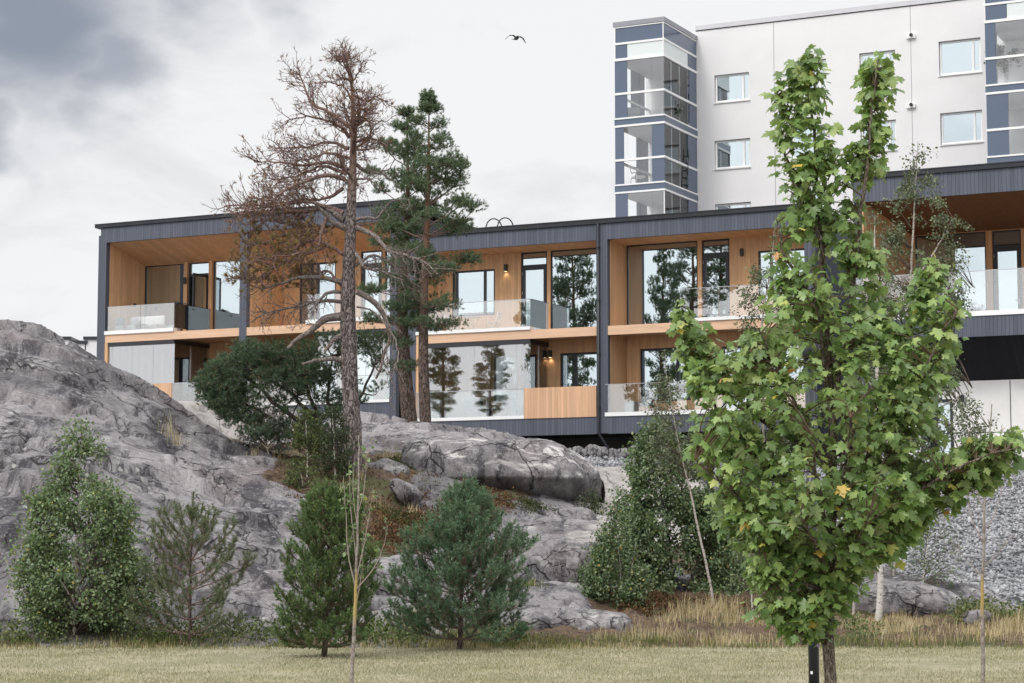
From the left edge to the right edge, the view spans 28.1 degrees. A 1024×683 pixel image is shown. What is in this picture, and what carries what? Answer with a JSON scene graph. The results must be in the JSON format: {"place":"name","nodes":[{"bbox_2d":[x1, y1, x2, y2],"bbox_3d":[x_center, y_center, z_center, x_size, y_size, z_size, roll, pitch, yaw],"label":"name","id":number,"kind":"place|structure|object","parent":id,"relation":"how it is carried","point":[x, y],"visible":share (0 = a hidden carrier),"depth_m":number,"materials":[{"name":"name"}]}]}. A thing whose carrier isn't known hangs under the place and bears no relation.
{"place":"outdoors","nodes":[
{"label":"outdoors","id":0,"kind":"place"},
{"bbox_2d":[62,336,96,356],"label":"apartment building","id":1,"kind":"structure","parent":0,"point":[89,344],"depth_m":130.55,"materials":[{"name":"white paint"}]},
{"bbox_2d":[115,318,124,330],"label":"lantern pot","id":2,"kind":"object","parent":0,"point":[120,323],"visible":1,"depth_m":86.72,"materials":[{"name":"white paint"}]},
{"bbox_2d":[158,410,425,514],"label":"dry grass","id":3,"kind":"structure","parent":0,"point":[176,444],"depth_m":46.72,"materials":[{"name":"plant"}]},
{"bbox_2d":[0,0,908,340],"label":"sky","id":4,"kind":"structure","parent":0,"point":[112,111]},
{"bbox_2d":[0,319,1023,647],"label":"rocky hill","id":5,"kind":"structure","parent":0,"point":[48,377],"depth_m":41.94,"materials":[{"name":"stone"}]},
{"bbox_2d":[231,400,298,455],"bbox_3d":[-5.802,2.084,48.117,1.561,1.459,1.170,-3,-6,32],"label":"shrub","id":6,"kind":"object","parent":5,"relation":"on","point":[278,441],"visible":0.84,"depth_m":47.96,"materials":[{"name":"green plant"}]},
{"bbox_2d":[95,199,475,418],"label":"row house","id":7,"kind":"structure","parent":5,"relation":"on","point":[155,267],"depth_m":86.07,"materials":[{"name":"brown wood"}]},
{"bbox_2d":[134,324,146,329],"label":"side table","id":8,"kind":"object","parent":7,"relation":"on","point":[137,326],"visible":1,"depth_m":86.31,"materials":[{"name":"white paint"}]},
{"bbox_2d":[125,315,165,329],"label":"outdoor sofa","id":9,"kind":"object","parent":7,"relation":"on","point":[152,322],"visible":0.77,"depth_m":87.02,"materials":[{"name":"white paint"}]},
{"bbox_2d":[145,264,183,330],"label":"picture window","id":10,"kind":"structure","parent":7,"relation":"in","point":[163,283],"depth_m":88.92,"materials":[{"name":"clear glass"}]},
{"bbox_2d":[172,357,190,398],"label":"balcony door","id":11,"kind":"structure","parent":7,"relation":"in","point":[172,357],"depth_m":88.12,"materials":[{"name":"glass"}]},
{"bbox_2d":[188,262,208,330],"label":"balcony door","id":12,"kind":"structure","parent":7,"relation":"in","point":[199,272],"depth_m":87.56,"materials":[{"name":"clear glass"}]},
{"bbox_2d":[213,260,239,328],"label":"picture window","id":13,"kind":"structure","parent":7,"relation":"in","point":[225,303],"depth_m":87.46,"materials":[{"name":"clear glass"}]},
{"bbox_2d":[298,350,336,401],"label":"window","id":14,"kind":"structure","parent":7,"relation":"in","point":[327,352],"depth_m":84.75,"materials":[{"name":"clear glass"}]},
{"bbox_2d":[300,262,335,323],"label":"window","id":15,"kind":"structure","parent":7,"relation":"in","point":[323,287],"depth_m":85.37,"materials":[{"name":"clear glass"}]},
{"bbox_2d":[357,349,374,399],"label":"balcony door","id":16,"kind":"structure","parent":7,"relation":"in","point":[363,370],"depth_m":83.86,"materials":[{"name":"clear glass"}]},
{"bbox_2d":[361,250,381,316],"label":"balcony door","id":17,"kind":"structure","parent":7,"relation":"in","point":[364,273],"depth_m":84.29,"materials":[{"name":"clear glass"}]},
{"bbox_2d":[385,252,389,314],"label":"picture window","id":18,"kind":"structure","parent":7,"relation":"in","point":[387,297],"depth_m":83.90,"materials":[{"name":"clear glass"}]},
{"bbox_2d":[386,348,389,398],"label":"window","id":19,"kind":"structure","parent":7,"relation":"in","point":[388,353],"depth_m":83.35,"materials":[{"name":"clear glass"}]},
{"bbox_2d":[187,325,399,461],"bbox_3d":[-5.143,1.247,48.602,5.049,3.387,3.435,0,-5,0],"label":"bushy pine","id":20,"kind":"object","parent":5,"relation":"on","point":[223,392],"visible":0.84,"depth_m":48.01,"materials":[{"name":"green plant"}]},
{"bbox_2d":[279,461,323,492],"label":"juniper","id":21,"kind":"object","parent":5,"relation":"on","point":[293,478],"visible":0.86,"depth_m":44.86,"materials":[{"name":"green plant"}]},
{"bbox_2d":[287,404,325,477],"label":"juniper","id":22,"kind":"object","parent":5,"relation":"on","point":[299,438],"visible":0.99,"depth_m":46.35,"materials":[{"name":"green plant"}]},
{"bbox_2d":[200,37,464,473],"bbox_3d":[-4.278,-2.089,47.171,5.444,10.281,4.182,2,-6,-21],"label":"pine tree","id":23,"kind":"object","parent":5,"relation":"on","point":[345,316],"visible":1,"depth_m":47.22,"materials":[{"name":"brown plant"}]},
{"bbox_2d":[316,404,356,479],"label":"juniper","id":24,"kind":"object","parent":5,"relation":"on","point":[339,459],"visible":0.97,"depth_m":46.12,"materials":[{"name":"green plant"}]},
{"bbox_2d":[306,579,383,617],"bbox_3d":[-2.667,4.369,33.102,1.334,1.032,1.528,0,-5,0],"label":"boulder","id":25,"kind":"object","parent":5,"relation":"on","point":[377,602],"visible":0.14,"depth_m":32.67,"materials":[{"name":"stone"}]},
{"bbox_2d":[365,458,409,474],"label":"boulder","id":26,"kind":"object","parent":5,"relation":"on","point":[392,467],"visible":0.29,"depth_m":47.54,"materials":[{"name":"stone"}]},
{"bbox_2d":[351,557,431,595],"bbox_3d":[-2.043,4.293,35.175,1.562,1.180,2.014,0,-5,0],"label":"boulder","id":27,"kind":"object","parent":5,"relation":"on","point":[383,572],"visible":0.08,"depth_m":34.37,"materials":[{"name":"stone"}]},
{"bbox_2d":[356,104,439,422],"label":"pine tree","id":28,"kind":"object","parent":5,"relation":"on","point":[406,361],"visible":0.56,"depth_m":67.18,"materials":[{"name":"green plant"}]},
{"bbox_2d":[389,478,422,507],"bbox_3d":[-2.322,3.378,45.464,0.720,0.677,0.669,-1,-6,10],"label":"boulder","id":29,"kind":"object","parent":5,"relation":"on","point":[407,492],"visible":0.94,"depth_m":45.22,"materials":[{"name":"stone"}]},
{"bbox_2d":[374,87,488,421],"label":"pine tree","id":30,"kind":"object","parent":5,"relation":"on","point":[429,105],"visible":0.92,"depth_m":66.34,"materials":[{"name":"green plant"}]},
{"bbox_2d":[321,455,550,533],"bbox_3d":[-1.555,3.401,45.917,5.037,2.086,9.341,0,-5,0],"label":"moss","id":31,"kind":"object","parent":5,"relation":"on","point":[530,503],"visible":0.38,"depth_m":46.10,"materials":[{"name":"plant"}]},
{"bbox_2d":[352,459,548,589],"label":"green grass","id":32,"kind":"structure","parent":5,"relation":"on","point":[531,583],"depth_m":34.69,"materials":[{"name":"plant"}]},
{"bbox_2d":[426,535,514,574],"bbox_3d":[-0.576,4.396,39.173,2.290,1.401,2.494,0,-5,0],"label":"boulder","id":33,"kind":"object","parent":5,"relation":"on","point":[477,569],"visible":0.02,"depth_m":38.08,"materials":[{"name":"stone"}]},
{"bbox_2d":[400,436,604,502],"bbox_3d":[-0.225,3.445,49.818,5.036,2.278,4.519,0,-5,0],"label":"boulder","id":34,"kind":"object","parent":5,"relation":"on","point":[543,467],"visible":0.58,"depth_m":48.13,"materials":[{"name":"grey stone"}]},
{"bbox_2d":[355,475,688,616],"bbox_3d":[-0.723,3.834,40.479,5.306,2.809,13.893,1,-6,-15],"label":"heather","id":35,"kind":"object","parent":5,"relation":"on","point":[394,530],"visible":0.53,"depth_m":41.16,"materials":[{"name":"brown plant"}]},
{"bbox_2d":[508,533,604,583],"bbox_3d":[0.755,4.507,38.121,1.718,1.860,2.448,2,-6,-15],"label":"boulder","id":36,"kind":"object","parent":5,"relation":"on","point":[557,557],"visible":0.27,"depth_m":37.16,"materials":[{"name":"stone"}]},
{"bbox_2d":[491,605,632,631],"bbox_3d":[0.736,4.599,32.517,2.416,0.825,1.657,0,-5,0],"label":"boulder","id":37,"kind":"object","parent":5,"relation":"on","point":[550,617],"visible":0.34,"depth_m":31.93,"materials":[{"name":"stone"}]},
{"bbox_2d":[554,507,596,519],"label":"boulder","id":38,"kind":"object","parent":5,"relation":"on","point":[582,513],"visible":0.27,"depth_m":46.52,"materials":[{"name":"stone"}]},
{"bbox_2d":[571,446,583,454],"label":"stone","id":39,"kind":"object","parent":5,"relation":"on","point":[577,449],"visible":0.52,"depth_m":68.16,"materials":[{"name":"stone"}]},
{"bbox_2d":[574,487,604,513],"bbox_3d":[1.863,3.839,47.796,0.798,0.899,0.715,3,-6,-26],"label":"shrub","id":40,"kind":"object","parent":5,"relation":"on","point":[593,502],"visible":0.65,"depth_m":47.80,"materials":[{"name":"green plant"}]},
{"bbox_2d":[585,444,598,456],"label":"stone","id":41,"kind":"object","parent":5,"relation":"on","point":[591,449],"visible":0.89,"depth_m":68.09,"materials":[{"name":"stone"}]},
{"bbox_2d":[597,446,607,458],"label":"stone","id":42,"kind":"object","parent":5,"relation":"on","point":[602,452],"visible":0.79,"depth_m":68.10,"materials":[{"name":"stone"}]},
{"bbox_2d":[570,488,657,609],"bbox_3d":[1.742,3.646,34.985,1.540,2.320,1.210,0,-5,0],"label":"birch bush","id":43,"kind":"object","parent":5,"relation":"on","point":[634,585],"visible":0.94,"depth_m":34.90,"materials":[{"name":"green plant"}]},
{"bbox_2d":[607,448,620,457],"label":"stone","id":44,"kind":"object","parent":5,"relation":"on","point":[613,453],"visible":0.79,"depth_m":68.11,"materials":[{"name":"stone"}]},
{"bbox_2d":[277,462,970,616],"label":"leaf litter","id":45,"kind":"object","parent":5,"relation":"on","point":[639,609],"visible":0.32,"depth_m":36.04,"materials":[{"name":"brown plant"}]},
{"bbox_2d":[618,448,630,457],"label":"stone","id":46,"kind":"object","parent":5,"relation":"on","point":[624,454],"visible":0.63,"depth_m":68.11,"materials":[{"name":"stone"}]},
{"bbox_2d":[408,203,855,458],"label":"row house","id":47,"kind":"structure","parent":5,"relation":"on","point":[566,351],"depth_m":77.53,"materials":[{"name":"brown wood"}]},
{"bbox_2d":[463,316,480,328],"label":"bistro table","id":48,"kind":"object","parent":47,"relation":"on","point":[472,317],"visible":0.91,"depth_m":79.83,"materials":[{"name":"white paint"}]},
{"bbox_2d":[463,398,482,416],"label":"lounge chair","id":49,"kind":"object","parent":47,"relation":"on","point":[472,404],"visible":0.97,"depth_m":79.64,"materials":[{"name":"white plastic"}]},
{"bbox_2d":[453,269,494,316],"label":"window","id":50,"kind":"structure","parent":47,"relation":"in","point":[474,286],"depth_m":80.88,"materials":[{"name":"clear glass"}]},
{"bbox_2d":[486,312,500,327],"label":"bistro chair","id":51,"kind":"object","parent":47,"relation":"on","point":[498,314],"visible":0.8,"depth_m":79.36,"materials":[{"name":"white paint"}]},
{"bbox_2d":[494,356,516,400],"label":"window","id":52,"kind":"structure","parent":47,"relation":"in","point":[505,367],"depth_m":79.98,"materials":[{"name":"clear glass"}]},
{"bbox_2d":[496,397,518,415],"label":"lounge chair","id":53,"kind":"object","parent":47,"relation":"on","point":[509,404],"visible":0.94,"depth_m":78.91,"materials":[{"name":"white plastic"}]},
{"bbox_2d":[524,357,529,387],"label":"balcony door","id":54,"kind":"structure","parent":47,"relation":"in","point":[526,359],"depth_m":79.55,"materials":[{"name":"clear glass"}]},
{"bbox_2d":[521,251,546,329],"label":"balcony door","id":55,"kind":"structure","parent":47,"relation":"in","point":[533,264],"depth_m":79.79,"materials":[{"name":"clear glass"}]},
{"bbox_2d":[551,248,595,328],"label":"picture window","id":56,"kind":"structure","parent":47,"relation":"in","point":[573,271],"depth_m":78.97,"materials":[{"name":"clear glass"}]},
{"bbox_2d":[561,352,596,386],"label":"window","id":57,"kind":"structure","parent":47,"relation":"in","point":[577,369],"depth_m":78.57,"materials":[{"name":"clear glass"}]},
{"bbox_2d":[624,401,638,411],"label":"storage box","id":58,"kind":"object","parent":47,"relation":"on","point":[631,406],"visible":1,"depth_m":75.83,"materials":[{"name":"white paint"}]},
{"bbox_2d":[638,393,653,410],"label":"lounge chair","id":59,"kind":"object","parent":47,"relation":"on","point":[645,400],"visible":0.85,"depth_m":76.57,"materials":[{"name":"white plastic"}]},
{"bbox_2d":[627,241,697,324],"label":"picture window","id":60,"kind":"structure","parent":47,"relation":"in","point":[658,274],"depth_m":77.37,"materials":[{"name":"clear glass"}]},
{"bbox_2d":[641,347,690,400],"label":"window","id":61,"kind":"structure","parent":47,"relation":"in","point":[650,366],"depth_m":77.11,"materials":[{"name":"clear glass"}]},
{"bbox_2d":[702,239,729,316],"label":"balcony door","id":62,"kind":"structure","parent":47,"relation":"in","point":[715,253],"depth_m":76.37,"materials":[{"name":"clear glass"}]},
{"bbox_2d":[722,346,746,408],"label":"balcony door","id":63,"kind":"structure","parent":47,"relation":"in","point":[732,407],"depth_m":75.76,"materials":[{"name":"clear glass"}]},
{"bbox_2d":[759,248,804,299],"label":"window","id":64,"kind":"structure","parent":47,"relation":"in","point":[762,264],"depth_m":75.50,"materials":[{"name":"clear glass"}]},
{"bbox_2d":[770,344,804,388],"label":"window","id":65,"kind":"structure","parent":47,"relation":"in","point":[798,370],"depth_m":74.66,"materials":[{"name":"clear glass"}]},
{"bbox_2d":[641,346,714,604],"bbox_3d":[2.884,2.355,35.407,1.285,4.555,0.972,0,-5,0],"label":"birch tree","id":66,"kind":"object","parent":5,"relation":"on","point":[666,457],"visible":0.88,"depth_m":35.48,"materials":[{"name":"green plant"}]},
{"bbox_2d":[601,416,754,597],"bbox_3d":[2.994,3.275,37.361,2.966,3.876,2.275,0,-5,0],"label":"birch bush","id":67,"kind":"object","parent":5,"relation":"on","point":[679,507],"visible":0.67,"depth_m":37.09,"materials":[{"name":"green plant"}]},
{"bbox_2d":[718,537,761,619],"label":"birch tree","id":68,"kind":"object","parent":5,"relation":"on","point":[738,578],"visible":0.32,"depth_m":33.28,"materials":[{"name":"green plant"}]},
{"bbox_2d":[728,227,804,452],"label":"birch tree","id":69,"kind":"object","parent":5,"relation":"on","point":[754,328],"visible":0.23,"depth_m":43.25,"materials":[{"name":"green plant"}]},
{"bbox_2d":[584,455,1023,597],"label":"gravel","id":70,"kind":"structure","parent":5,"relation":"on","point":[1019,514],"depth_m":45.60,"materials":[{"name":"grey gravel"}]},
{"bbox_2d":[591,578,1023,647],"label":"dry grass","id":71,"kind":"structure","parent":5,"relation":"on","point":[1000,629],"depth_m":31.91,"materials":[{"name":"plant"}]},
{"bbox_2d":[613,0,1023,223],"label":"apartment building","id":72,"kind":"structure","parent":5,"relation":"on","point":[958,102],"depth_m":91.97,"materials":[{"name":"white paint"}]},
{"bbox_2d":[627,107,639,116],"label":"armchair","id":73,"kind":"object","parent":72,"relation":"on","point":[633,111],"visible":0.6,"depth_m":92.74,"materials":[{"name":"grey fabric"}]},
{"bbox_2d":[630,167,646,182],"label":"wire armchair","id":74,"kind":"object","parent":72,"relation":"on","point":[635,177],"visible":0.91,"depth_m":92.57,"materials":[{"name":"black plastic"}]},
{"bbox_2d":[676,100,684,116],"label":"potted plant","id":75,"kind":"object","parent":72,"relation":"on","point":[679,111],"visible":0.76,"depth_m":92.89,"materials":[{"name":"green plant"}]},
{"bbox_2d":[713,73,748,103],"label":"window","id":76,"kind":"structure","parent":72,"relation":"in","point":[729,88],"depth_m":94.38,"materials":[{"name":"glass"}]},
{"bbox_2d":[716,139,749,169],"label":"window","id":77,"kind":"structure","parent":72,"relation":"in","point":[733,154],"depth_m":94.08,"materials":[{"name":"glass"}]},
{"bbox_2d":[716,202,750,209],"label":"window","id":78,"kind":"structure","parent":72,"relation":"in","point":[739,205],"depth_m":93.87,"materials":[{"name":"glass"}]},
{"bbox_2d":[790,127,825,159],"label":"window","id":79,"kind":"structure","parent":72,"relation":"in","point":[807,131],"depth_m":92.62,"materials":[{"name":"glass"}]},
{"bbox_2d":[797,60,825,89],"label":"window","id":80,"kind":"structure","parent":72,"relation":"in","point":[819,84],"depth_m":92.46,"materials":[{"name":"glass"}]},
{"bbox_2d":[860,51,894,66],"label":"window","id":81,"kind":"structure","parent":72,"relation":"in","point":[887,54],"depth_m":91.45,"materials":[{"name":"glass"}]},
{"bbox_2d":[862,120,896,150],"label":"window","id":82,"kind":"structure","parent":72,"relation":"in","point":[892,124],"depth_m":90.81,"materials":[{"name":"glass"}]},
{"bbox_2d":[938,38,980,76],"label":"window","id":83,"kind":"structure","parent":72,"relation":"in","point":[960,57],"depth_m":89.68,"materials":[{"name":"glass"}]},
{"bbox_2d":[939,111,983,145],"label":"window","id":84,"kind":"structure","parent":72,"relation":"in","point":[963,127],"depth_m":89.40,"materials":[{"name":"glass"}]},
{"bbox_2d":[984,44,1023,72],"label":"potted plant","id":85,"kind":"object","parent":72,"relation":"on","point":[1000,51],"visible":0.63,"depth_m":88.41,"materials":[{"name":"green plant"}]},
{"bbox_2d":[851,209,914,621],"bbox_3d":[6.092,1.174,33.626,1.385,6.936,1.008,2,-6,-22],"label":"birch tree","id":86,"kind":"object","parent":5,"relation":"on","point":[879,599],"visible":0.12,"depth_m":33.67,"materials":[{"name":"white plant"}]},
{"bbox_2d":[847,579,964,616],"bbox_3d":[6.743,4.572,35.302,2.225,0.963,1.941,0,-5,0],"label":"boulder","id":87,"kind":"object","parent":5,"relation":"on","point":[922,598],"visible":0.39,"depth_m":34.51,"materials":[{"name":"stone"}]},
{"bbox_2d":[866,143,1000,575],"bbox_3d":[8.160,0.326,40.093,2.898,8.638,1.406,0,-5,0],"label":"birch tree","id":88,"kind":"object","parent":5,"relation":"on","point":[913,193],"visible":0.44,"depth_m":40.25,"materials":[{"name":"green plant"}]},
{"bbox_2d":[901,512,969,587],"bbox_3d":[7.781,3.850,37.808,1.317,1.652,0.990,0,-5,0],"label":"leafy bush","id":89,"kind":"object","parent":5,"relation":"on","point":[939,573],"visible":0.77,"depth_m":37.77,"materials":[{"name":"green plant"}]},
{"bbox_2d":[850,160,1023,457],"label":"row house","id":90,"kind":"structure","parent":5,"relation":"on","point":[985,201],"depth_m":66.66,"materials":[{"name":"grey metal"}]},
{"bbox_2d":[921,399,953,455],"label":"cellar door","id":91,"kind":"structure","parent":90,"relation":"in","point":[932,444],"depth_m":66.81,"materials":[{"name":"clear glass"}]},
{"bbox_2d":[915,232,986,312],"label":"picture window","id":92,"kind":"structure","parent":90,"relation":"in","point":[975,242],"depth_m":71.43,"materials":[{"name":"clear glass"}]},
{"bbox_2d":[992,229,1022,309],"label":"balcony door","id":93,"kind":"structure","parent":90,"relation":"in","point":[1006,244],"depth_m":70.83,"materials":[{"name":"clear glass"}]},
{"bbox_2d":[963,610,991,624],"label":"boulder","id":94,"kind":"object","parent":5,"relation":"on","point":[972,615],"visible":0.77,"depth_m":32.59,"materials":[{"name":"stone"}]},
{"bbox_2d":[0,644,1023,682],"bbox_3d":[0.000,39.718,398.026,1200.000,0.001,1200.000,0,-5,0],"label":"lawn","id":95,"kind":"structure","parent":0,"point":[922,664],"depth_m":25.74,"materials":[{"name":"green plant"}]},
{"bbox_2d":[0,414,172,639],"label":"birch tree","id":96,"kind":"object","parent":95,"relation":"on","point":[108,526],"visible":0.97,"depth_m":30.85,"materials":[{"name":"green plant"}]},
{"bbox_2d":[121,489,257,644],"bbox_3d":[-4.796,3.367,30.444,2.028,2.336,1.539,0,-5,0],"label":"young pine","id":97,"kind":"object","parent":95,"relation":"on","point":[219,595],"visible":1,"depth_m":30.33,"materials":[{"name":"green plant"}]},
{"bbox_2d":[267,473,389,656],"bbox_3d":[-2.467,3.022,27.626,1.630,2.500,1.384,0,-5,0],"label":"young pine","id":98,"kind":"object","parent":95,"relation":"on","point":[329,556],"visible":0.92,"depth_m":27.42,"materials":[{"name":"green plant"}]},
{"bbox_2d":[0,605,663,649],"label":"verge grass","id":99,"kind":"structure","parent":95,"relation":"on","point":[437,644],"depth_m":29.92,"materials":[{"name":"plant"}]},
{"bbox_2d":[339,435,388,682],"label":"sapling","id":100,"kind":"object","parent":95,"relation":"on","point":[357,568],"visible":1,"depth_m":21.87,"materials":[{"name":"brown plant"}]},
{"bbox_2d":[379,473,541,649],"bbox_3d":[-0.733,3.157,29.419,2.385,2.571,2.034,0,-5,0],"label":"young pine","id":101,"kind":"object","parent":95,"relation":"on","point":[466,503],"visible":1,"depth_m":29.16,"materials":[{"name":"green plant"}]},
{"bbox_2d":[0,593,1023,648],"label":"verge herbs","id":102,"kind":"object","parent":95,"relation":"on","point":[394,630],"visible":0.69,"depth_m":30.67,"materials":[{"name":"green plant"}]},
{"bbox_2d":[0,597,1023,649],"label":"green grass","id":103,"kind":"structure","parent":95,"relation":"on","point":[654,640],"depth_m":30.18,"materials":[{"name":"green plant"}]},
{"bbox_2d":[696,427,805,584],"bbox_3d":[4.577,3.396,38.369,2.505,3.721,2.029,0,-5,0],"label":"leafy bush","id":104,"kind":"object","parent":95,"relation":"on","point":[736,474],"visible":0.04,"depth_m":38.31,"materials":[{"name":"green plant"}]},
{"bbox_2d":[798,340,819,682],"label":"lamp post","id":105,"kind":"object","parent":95,"relation":"on","point":[813,662],"visible":0.16,"depth_m":22.06,"materials":[{"name":"black metal"}]},
{"bbox_2d":[666,44,1023,682],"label":"maple tree","id":106,"kind":"object","parent":95,"relation":"on","point":[890,524],"visible":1,"depth_m":16.34,"materials":[{"name":"green plant"}]},
{"bbox_2d":[953,404,1013,682],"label":"sapling","id":107,"kind":"object","parent":95,"relation":"on","point":[982,609],"visible":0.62,"depth_m":21.86,"materials":[{"name":"brown plant"}]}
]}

